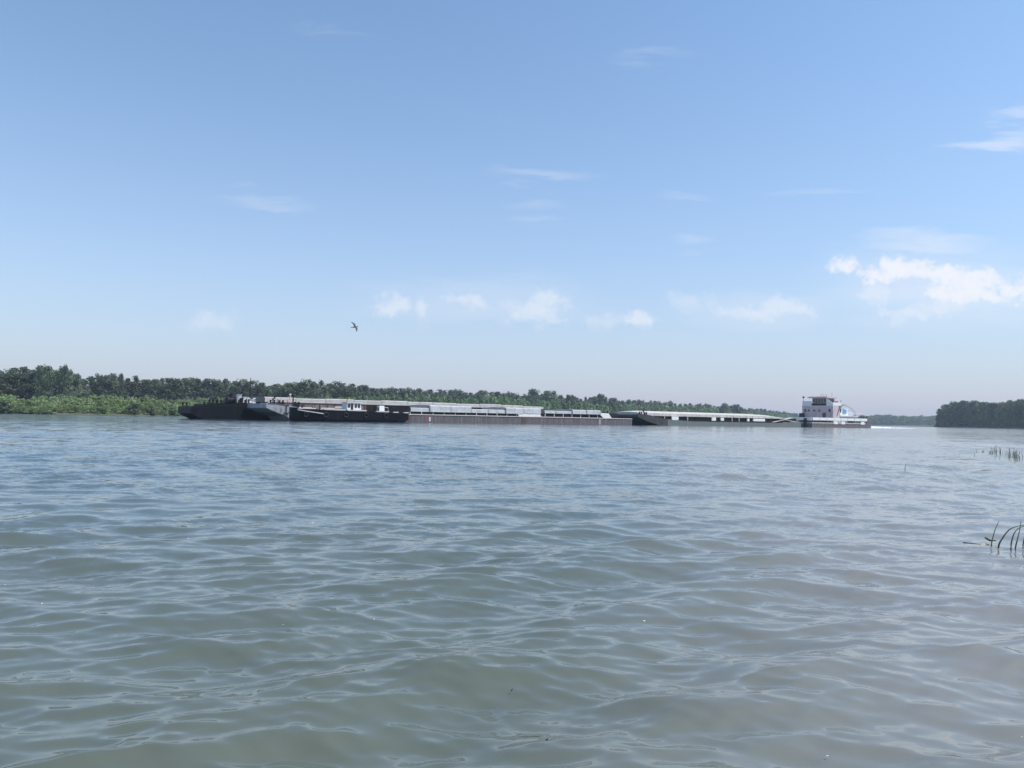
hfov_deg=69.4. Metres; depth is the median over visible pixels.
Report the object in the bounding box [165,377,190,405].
poplar tree
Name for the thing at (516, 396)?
poplar tree
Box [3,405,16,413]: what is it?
willow shrub
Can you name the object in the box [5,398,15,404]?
willow shrub
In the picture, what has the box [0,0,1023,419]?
sky
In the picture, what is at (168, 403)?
willow shrub
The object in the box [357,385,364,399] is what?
poplar tree
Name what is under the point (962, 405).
bank tree
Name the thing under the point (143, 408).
willow shrub
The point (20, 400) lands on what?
willow shrub
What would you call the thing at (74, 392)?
poplar tree
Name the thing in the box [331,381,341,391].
poplar tree
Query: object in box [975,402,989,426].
bank tree
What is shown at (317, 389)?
poplar tree
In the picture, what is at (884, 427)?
wake foam
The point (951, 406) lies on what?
bank tree
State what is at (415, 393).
poplar tree
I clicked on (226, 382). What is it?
poplar tree
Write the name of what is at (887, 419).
distant wood
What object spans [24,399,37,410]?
willow shrub
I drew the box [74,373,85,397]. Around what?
poplar tree
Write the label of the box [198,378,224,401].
poplar tree
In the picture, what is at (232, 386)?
poplar tree
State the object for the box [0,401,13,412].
willow shrub
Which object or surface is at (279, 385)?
poplar tree
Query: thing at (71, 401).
willow shrub
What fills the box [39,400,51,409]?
willow shrub
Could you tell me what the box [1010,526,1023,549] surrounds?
reed
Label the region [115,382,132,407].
poplar tree
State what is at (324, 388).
poplar tree
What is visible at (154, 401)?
willow shrub
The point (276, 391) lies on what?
poplar tree
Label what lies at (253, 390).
poplar tree
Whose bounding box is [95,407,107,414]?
willow shrub
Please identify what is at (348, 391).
poplar tree
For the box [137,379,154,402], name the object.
poplar tree
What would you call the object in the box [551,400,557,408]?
young poplar
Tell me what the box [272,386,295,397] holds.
poplar tree
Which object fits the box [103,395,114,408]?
willow shrub
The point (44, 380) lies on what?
round tree
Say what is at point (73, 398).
willow shrub
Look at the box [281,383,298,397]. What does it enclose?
poplar tree
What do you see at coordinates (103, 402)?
willow shrub
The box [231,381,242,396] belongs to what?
poplar tree
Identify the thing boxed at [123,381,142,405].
poplar tree
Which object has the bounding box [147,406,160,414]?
willow shrub
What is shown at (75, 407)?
willow shrub
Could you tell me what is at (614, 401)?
round tree
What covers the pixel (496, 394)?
poplar tree
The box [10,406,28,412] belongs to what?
willow shrub
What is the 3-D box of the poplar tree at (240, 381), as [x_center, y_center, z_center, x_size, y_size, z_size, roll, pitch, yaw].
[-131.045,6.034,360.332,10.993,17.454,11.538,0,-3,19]
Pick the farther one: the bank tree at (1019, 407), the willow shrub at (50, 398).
the bank tree at (1019, 407)
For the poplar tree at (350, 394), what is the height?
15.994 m
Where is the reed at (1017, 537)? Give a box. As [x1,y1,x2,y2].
[1015,522,1020,550]
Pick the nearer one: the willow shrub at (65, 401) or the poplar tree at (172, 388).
the willow shrub at (65, 401)
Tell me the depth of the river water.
4.25 m
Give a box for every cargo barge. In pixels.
[178,378,544,419]
[247,394,631,424]
[615,409,800,426]
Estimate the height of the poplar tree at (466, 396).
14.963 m
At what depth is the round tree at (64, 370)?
273.61 m
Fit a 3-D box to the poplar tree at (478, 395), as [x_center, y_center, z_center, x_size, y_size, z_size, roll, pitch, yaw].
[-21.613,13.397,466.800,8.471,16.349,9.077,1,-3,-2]
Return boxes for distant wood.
[797,414,939,424]
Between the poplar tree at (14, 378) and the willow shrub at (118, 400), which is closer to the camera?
the willow shrub at (118, 400)
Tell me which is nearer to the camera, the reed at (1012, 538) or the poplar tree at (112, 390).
the reed at (1012, 538)
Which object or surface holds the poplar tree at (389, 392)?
on the river bank at (91, 413)
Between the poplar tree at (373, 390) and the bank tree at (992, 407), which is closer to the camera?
the poplar tree at (373, 390)
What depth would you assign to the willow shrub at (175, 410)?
215.16 m
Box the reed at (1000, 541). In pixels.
[998,525,1023,547]
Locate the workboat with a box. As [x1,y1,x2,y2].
[289,402,408,422]
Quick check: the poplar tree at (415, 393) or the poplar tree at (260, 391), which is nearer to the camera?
the poplar tree at (260, 391)
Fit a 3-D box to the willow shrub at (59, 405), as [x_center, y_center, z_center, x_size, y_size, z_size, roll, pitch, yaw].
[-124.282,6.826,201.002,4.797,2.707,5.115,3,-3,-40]
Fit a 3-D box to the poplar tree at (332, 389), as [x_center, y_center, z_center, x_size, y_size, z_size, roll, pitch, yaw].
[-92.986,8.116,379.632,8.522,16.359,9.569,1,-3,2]
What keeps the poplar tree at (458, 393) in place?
on the river bank at (91, 413)
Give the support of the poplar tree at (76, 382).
on the river bank at (91, 413)
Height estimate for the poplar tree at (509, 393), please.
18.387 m
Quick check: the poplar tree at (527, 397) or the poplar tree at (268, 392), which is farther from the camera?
the poplar tree at (527, 397)
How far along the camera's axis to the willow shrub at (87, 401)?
210.03 m
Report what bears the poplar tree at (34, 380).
on the river bank at (91, 413)
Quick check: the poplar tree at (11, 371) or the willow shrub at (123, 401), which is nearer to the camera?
the willow shrub at (123, 401)
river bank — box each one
[0,410,181,415]
[871,425,1023,428]
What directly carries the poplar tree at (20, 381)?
on the river bank at (91, 413)
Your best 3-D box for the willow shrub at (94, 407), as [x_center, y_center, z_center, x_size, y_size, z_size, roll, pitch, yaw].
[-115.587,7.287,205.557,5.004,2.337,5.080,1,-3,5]
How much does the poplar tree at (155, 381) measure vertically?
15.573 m
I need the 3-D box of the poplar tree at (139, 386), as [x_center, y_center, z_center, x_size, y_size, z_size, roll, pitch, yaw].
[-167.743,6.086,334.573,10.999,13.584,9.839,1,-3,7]
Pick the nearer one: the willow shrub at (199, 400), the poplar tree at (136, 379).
the willow shrub at (199, 400)
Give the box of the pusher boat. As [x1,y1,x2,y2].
[779,394,870,427]
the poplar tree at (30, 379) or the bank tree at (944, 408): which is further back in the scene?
the bank tree at (944, 408)
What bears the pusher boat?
on the river water
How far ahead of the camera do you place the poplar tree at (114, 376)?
336.42 m
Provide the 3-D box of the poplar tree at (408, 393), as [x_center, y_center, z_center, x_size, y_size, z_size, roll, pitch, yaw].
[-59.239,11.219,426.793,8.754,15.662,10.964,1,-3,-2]
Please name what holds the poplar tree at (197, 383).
on the river bank at (91, 413)
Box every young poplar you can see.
[520,398,526,405]
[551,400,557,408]
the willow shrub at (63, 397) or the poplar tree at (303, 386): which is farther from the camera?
the poplar tree at (303, 386)
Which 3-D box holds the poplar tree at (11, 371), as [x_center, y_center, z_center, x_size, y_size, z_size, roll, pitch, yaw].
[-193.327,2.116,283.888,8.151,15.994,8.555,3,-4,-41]
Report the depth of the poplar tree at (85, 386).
316.36 m
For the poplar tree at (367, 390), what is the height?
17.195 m
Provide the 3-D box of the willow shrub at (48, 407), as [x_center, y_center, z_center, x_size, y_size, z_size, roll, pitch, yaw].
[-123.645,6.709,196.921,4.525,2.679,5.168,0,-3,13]
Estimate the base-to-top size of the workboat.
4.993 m
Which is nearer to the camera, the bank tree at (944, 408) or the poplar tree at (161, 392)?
the poplar tree at (161, 392)
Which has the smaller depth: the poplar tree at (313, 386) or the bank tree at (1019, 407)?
the poplar tree at (313, 386)
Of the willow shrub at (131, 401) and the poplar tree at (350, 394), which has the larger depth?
the poplar tree at (350, 394)
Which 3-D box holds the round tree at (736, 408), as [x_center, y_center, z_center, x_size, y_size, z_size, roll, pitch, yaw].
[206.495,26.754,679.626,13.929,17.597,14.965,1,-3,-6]
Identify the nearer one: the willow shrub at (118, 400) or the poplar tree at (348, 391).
the willow shrub at (118, 400)
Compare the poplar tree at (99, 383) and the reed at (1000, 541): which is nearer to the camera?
the reed at (1000, 541)
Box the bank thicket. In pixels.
[935,419,1023,427]
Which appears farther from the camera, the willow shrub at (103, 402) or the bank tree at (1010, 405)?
the bank tree at (1010, 405)
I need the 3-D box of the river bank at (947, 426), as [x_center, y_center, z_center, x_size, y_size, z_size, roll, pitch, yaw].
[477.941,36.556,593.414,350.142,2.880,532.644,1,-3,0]
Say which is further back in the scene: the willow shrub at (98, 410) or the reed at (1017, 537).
the willow shrub at (98, 410)
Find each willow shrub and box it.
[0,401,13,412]
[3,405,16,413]
[5,394,22,408]
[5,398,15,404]
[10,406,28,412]
[15,398,26,404]
[23,406,38,412]
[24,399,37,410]
[30,396,47,407]
[31,399,44,406]
[35,404,60,413]
[38,395,52,404]
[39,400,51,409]
[47,404,63,412]
[51,396,60,401]
[54,406,73,412]
[58,394,68,405]
[58,398,73,410]
[63,396,77,408]
[64,405,82,413]
[66,400,82,411]
[70,399,93,411]
[81,405,95,412]
[82,394,98,408]
[86,406,106,412]
[92,400,102,411]
[94,405,111,412]
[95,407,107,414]
[97,399,119,409]
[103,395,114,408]
[109,406,122,412]
[110,398,122,410]
[116,407,126,413]
[119,399,128,411]
[125,398,139,410]
[125,403,141,414]
[137,405,151,413]
[142,395,149,411]
[142,399,161,410]
[145,405,159,414]
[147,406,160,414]
[161,405,177,415]
[162,402,178,412]
[168,399,178,405]
[192,397,206,404]
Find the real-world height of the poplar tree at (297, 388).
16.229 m
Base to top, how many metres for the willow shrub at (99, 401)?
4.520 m
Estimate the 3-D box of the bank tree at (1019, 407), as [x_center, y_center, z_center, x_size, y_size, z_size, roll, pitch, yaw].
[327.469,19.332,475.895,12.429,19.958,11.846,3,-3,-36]
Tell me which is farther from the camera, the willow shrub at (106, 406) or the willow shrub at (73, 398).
the willow shrub at (73, 398)
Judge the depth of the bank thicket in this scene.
499.99 m
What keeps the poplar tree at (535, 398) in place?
on the river bank at (91, 413)
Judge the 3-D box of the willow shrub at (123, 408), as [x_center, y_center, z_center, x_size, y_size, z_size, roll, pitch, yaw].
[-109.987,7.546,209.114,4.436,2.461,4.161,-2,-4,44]
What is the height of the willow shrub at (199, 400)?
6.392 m
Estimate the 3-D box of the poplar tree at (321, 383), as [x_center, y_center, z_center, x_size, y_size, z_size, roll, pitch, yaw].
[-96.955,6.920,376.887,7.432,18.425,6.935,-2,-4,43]
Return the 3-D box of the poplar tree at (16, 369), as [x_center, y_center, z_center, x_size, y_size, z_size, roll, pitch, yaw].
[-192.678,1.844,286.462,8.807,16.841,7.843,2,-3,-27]
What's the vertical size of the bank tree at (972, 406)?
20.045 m
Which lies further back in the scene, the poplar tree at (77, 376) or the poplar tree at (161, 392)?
the poplar tree at (161, 392)
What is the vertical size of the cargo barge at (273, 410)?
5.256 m
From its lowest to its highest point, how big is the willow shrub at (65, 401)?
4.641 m
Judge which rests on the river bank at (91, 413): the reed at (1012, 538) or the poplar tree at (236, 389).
the poplar tree at (236, 389)
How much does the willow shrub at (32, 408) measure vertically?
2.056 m
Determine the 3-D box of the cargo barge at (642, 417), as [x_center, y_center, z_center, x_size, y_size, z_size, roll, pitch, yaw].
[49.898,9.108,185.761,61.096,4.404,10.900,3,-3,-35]
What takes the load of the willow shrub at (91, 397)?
on the river bank at (91, 413)
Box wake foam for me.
[871,426,914,428]
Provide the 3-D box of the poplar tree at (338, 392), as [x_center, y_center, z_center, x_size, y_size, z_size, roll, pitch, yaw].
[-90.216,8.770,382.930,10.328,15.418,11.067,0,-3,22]
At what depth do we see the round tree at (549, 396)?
510.08 m
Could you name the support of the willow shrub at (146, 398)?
on the river bank at (91, 413)
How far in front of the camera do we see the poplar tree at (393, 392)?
414.92 m
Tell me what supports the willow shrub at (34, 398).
on the river bank at (91, 413)
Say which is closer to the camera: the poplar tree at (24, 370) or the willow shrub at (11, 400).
the willow shrub at (11, 400)
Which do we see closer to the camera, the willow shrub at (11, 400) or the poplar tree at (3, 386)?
the willow shrub at (11, 400)
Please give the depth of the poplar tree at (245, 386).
347.65 m
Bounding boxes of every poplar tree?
[0,372,31,406]
[0,373,24,401]
[1,369,18,396]
[6,367,22,395]
[9,376,32,404]
[13,366,29,398]
[20,372,40,402]
[27,365,47,399]
[44,370,59,395]
[49,371,63,404]
[55,371,78,400]
[62,378,90,401]
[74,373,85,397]
[78,379,92,398]
[85,376,97,398]
[87,381,97,400]
[90,373,107,401]
[98,376,117,403]
[105,373,118,397]
[106,382,121,398]
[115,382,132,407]
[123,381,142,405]
[124,375,140,396]
[129,382,153,400]
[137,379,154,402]
[148,379,160,399]
[151,383,172,400]
[158,378,167,409]
[161,378,178,405]
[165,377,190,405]
[174,378,190,400]
[183,377,199,402]
[192,379,205,397]
[193,381,212,400]
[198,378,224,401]
[206,381,226,398]
[219,379,229,397]
[223,385,236,396]
[225,385,248,397]
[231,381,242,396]
[236,378,248,396]
[240,383,253,396]
[248,385,265,396]
[255,382,266,396]
[263,389,274,396]
[271,385,284,397]
[272,383,288,397]
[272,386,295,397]
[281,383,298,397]
[292,382,310,398]
[295,379,314,397]
[306,383,318,398]
[316,384,323,398]
[316,386,329,398]
[318,379,325,392]
[327,384,337,398]
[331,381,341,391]
[332,387,344,397]
[333,386,353,397]
[342,386,357,399]
[351,387,362,397]
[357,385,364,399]
[362,385,371,399]
[369,388,380,399]
[378,388,392,400]
[387,388,398,400]
[403,390,414,401]
[411,391,420,401]
[447,389,463,402]
[461,394,472,403]
[474,392,481,401]
[494,392,504,404]
[505,391,514,404]
[511,393,519,401]
[523,394,531,401]
[528,395,539,406]
[662,401,671,411]
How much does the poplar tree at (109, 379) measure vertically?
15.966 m
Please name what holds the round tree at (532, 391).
on the river bank at (91, 413)
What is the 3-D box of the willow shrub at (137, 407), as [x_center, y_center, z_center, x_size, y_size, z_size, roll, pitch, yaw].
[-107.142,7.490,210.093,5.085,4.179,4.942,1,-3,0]
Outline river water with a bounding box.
[0,414,1023,767]
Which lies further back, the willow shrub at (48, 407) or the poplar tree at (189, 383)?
the poplar tree at (189, 383)
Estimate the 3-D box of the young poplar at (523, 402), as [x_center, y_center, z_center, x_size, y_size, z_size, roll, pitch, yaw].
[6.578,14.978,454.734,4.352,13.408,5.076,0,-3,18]
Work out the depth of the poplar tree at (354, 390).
394.01 m
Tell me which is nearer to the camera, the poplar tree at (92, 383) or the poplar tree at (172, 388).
the poplar tree at (92, 383)
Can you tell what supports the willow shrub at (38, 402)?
on the river bank at (91, 413)
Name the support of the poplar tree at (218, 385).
on the river bank at (91, 413)
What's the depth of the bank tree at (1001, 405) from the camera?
492.83 m
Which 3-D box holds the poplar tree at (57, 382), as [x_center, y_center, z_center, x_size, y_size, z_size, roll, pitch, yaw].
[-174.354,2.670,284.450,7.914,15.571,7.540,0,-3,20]
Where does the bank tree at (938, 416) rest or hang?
on the river bank at (947, 426)
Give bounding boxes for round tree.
[33,364,56,401]
[53,364,73,404]
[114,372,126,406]
[527,388,540,399]
[539,390,560,409]
[564,394,576,409]
[592,393,607,409]
[607,397,618,412]
[718,403,731,412]
[731,404,742,413]
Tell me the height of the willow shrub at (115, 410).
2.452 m
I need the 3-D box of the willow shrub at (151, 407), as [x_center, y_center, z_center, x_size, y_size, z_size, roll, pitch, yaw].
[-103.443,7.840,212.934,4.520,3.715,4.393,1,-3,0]
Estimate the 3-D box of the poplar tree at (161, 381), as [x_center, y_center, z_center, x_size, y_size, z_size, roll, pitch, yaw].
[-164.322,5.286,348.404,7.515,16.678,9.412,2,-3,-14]
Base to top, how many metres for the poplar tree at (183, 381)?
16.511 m
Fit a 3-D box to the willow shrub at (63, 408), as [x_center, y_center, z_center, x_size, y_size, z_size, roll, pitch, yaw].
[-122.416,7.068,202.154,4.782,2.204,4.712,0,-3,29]
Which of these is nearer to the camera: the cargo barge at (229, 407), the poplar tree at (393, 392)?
the cargo barge at (229, 407)
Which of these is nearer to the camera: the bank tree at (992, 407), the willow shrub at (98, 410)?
the willow shrub at (98, 410)
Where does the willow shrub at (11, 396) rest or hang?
on the river bank at (91, 413)
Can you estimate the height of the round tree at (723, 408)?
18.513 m
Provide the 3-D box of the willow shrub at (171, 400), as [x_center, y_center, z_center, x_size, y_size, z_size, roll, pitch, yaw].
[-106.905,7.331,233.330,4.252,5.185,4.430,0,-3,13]
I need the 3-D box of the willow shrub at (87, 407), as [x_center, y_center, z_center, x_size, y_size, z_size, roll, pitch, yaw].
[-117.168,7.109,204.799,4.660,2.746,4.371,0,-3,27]
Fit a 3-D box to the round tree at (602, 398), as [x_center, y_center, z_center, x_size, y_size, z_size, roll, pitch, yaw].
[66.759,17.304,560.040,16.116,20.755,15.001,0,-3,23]
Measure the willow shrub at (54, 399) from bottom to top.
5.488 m
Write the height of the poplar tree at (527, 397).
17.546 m
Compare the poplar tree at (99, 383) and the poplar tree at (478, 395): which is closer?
the poplar tree at (99, 383)
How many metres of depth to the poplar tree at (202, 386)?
344.29 m
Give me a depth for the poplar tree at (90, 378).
331.64 m
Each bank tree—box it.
[935,408,944,426]
[939,404,948,426]
[944,401,961,426]
[953,400,969,426]
[962,400,982,426]
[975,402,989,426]
[983,402,1001,426]
[993,402,1008,424]
[1002,400,1016,427]
[1011,399,1023,426]
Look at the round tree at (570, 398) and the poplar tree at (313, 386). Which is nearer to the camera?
the poplar tree at (313, 386)
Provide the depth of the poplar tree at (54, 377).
282.20 m
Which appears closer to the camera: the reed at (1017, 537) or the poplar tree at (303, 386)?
the reed at (1017, 537)

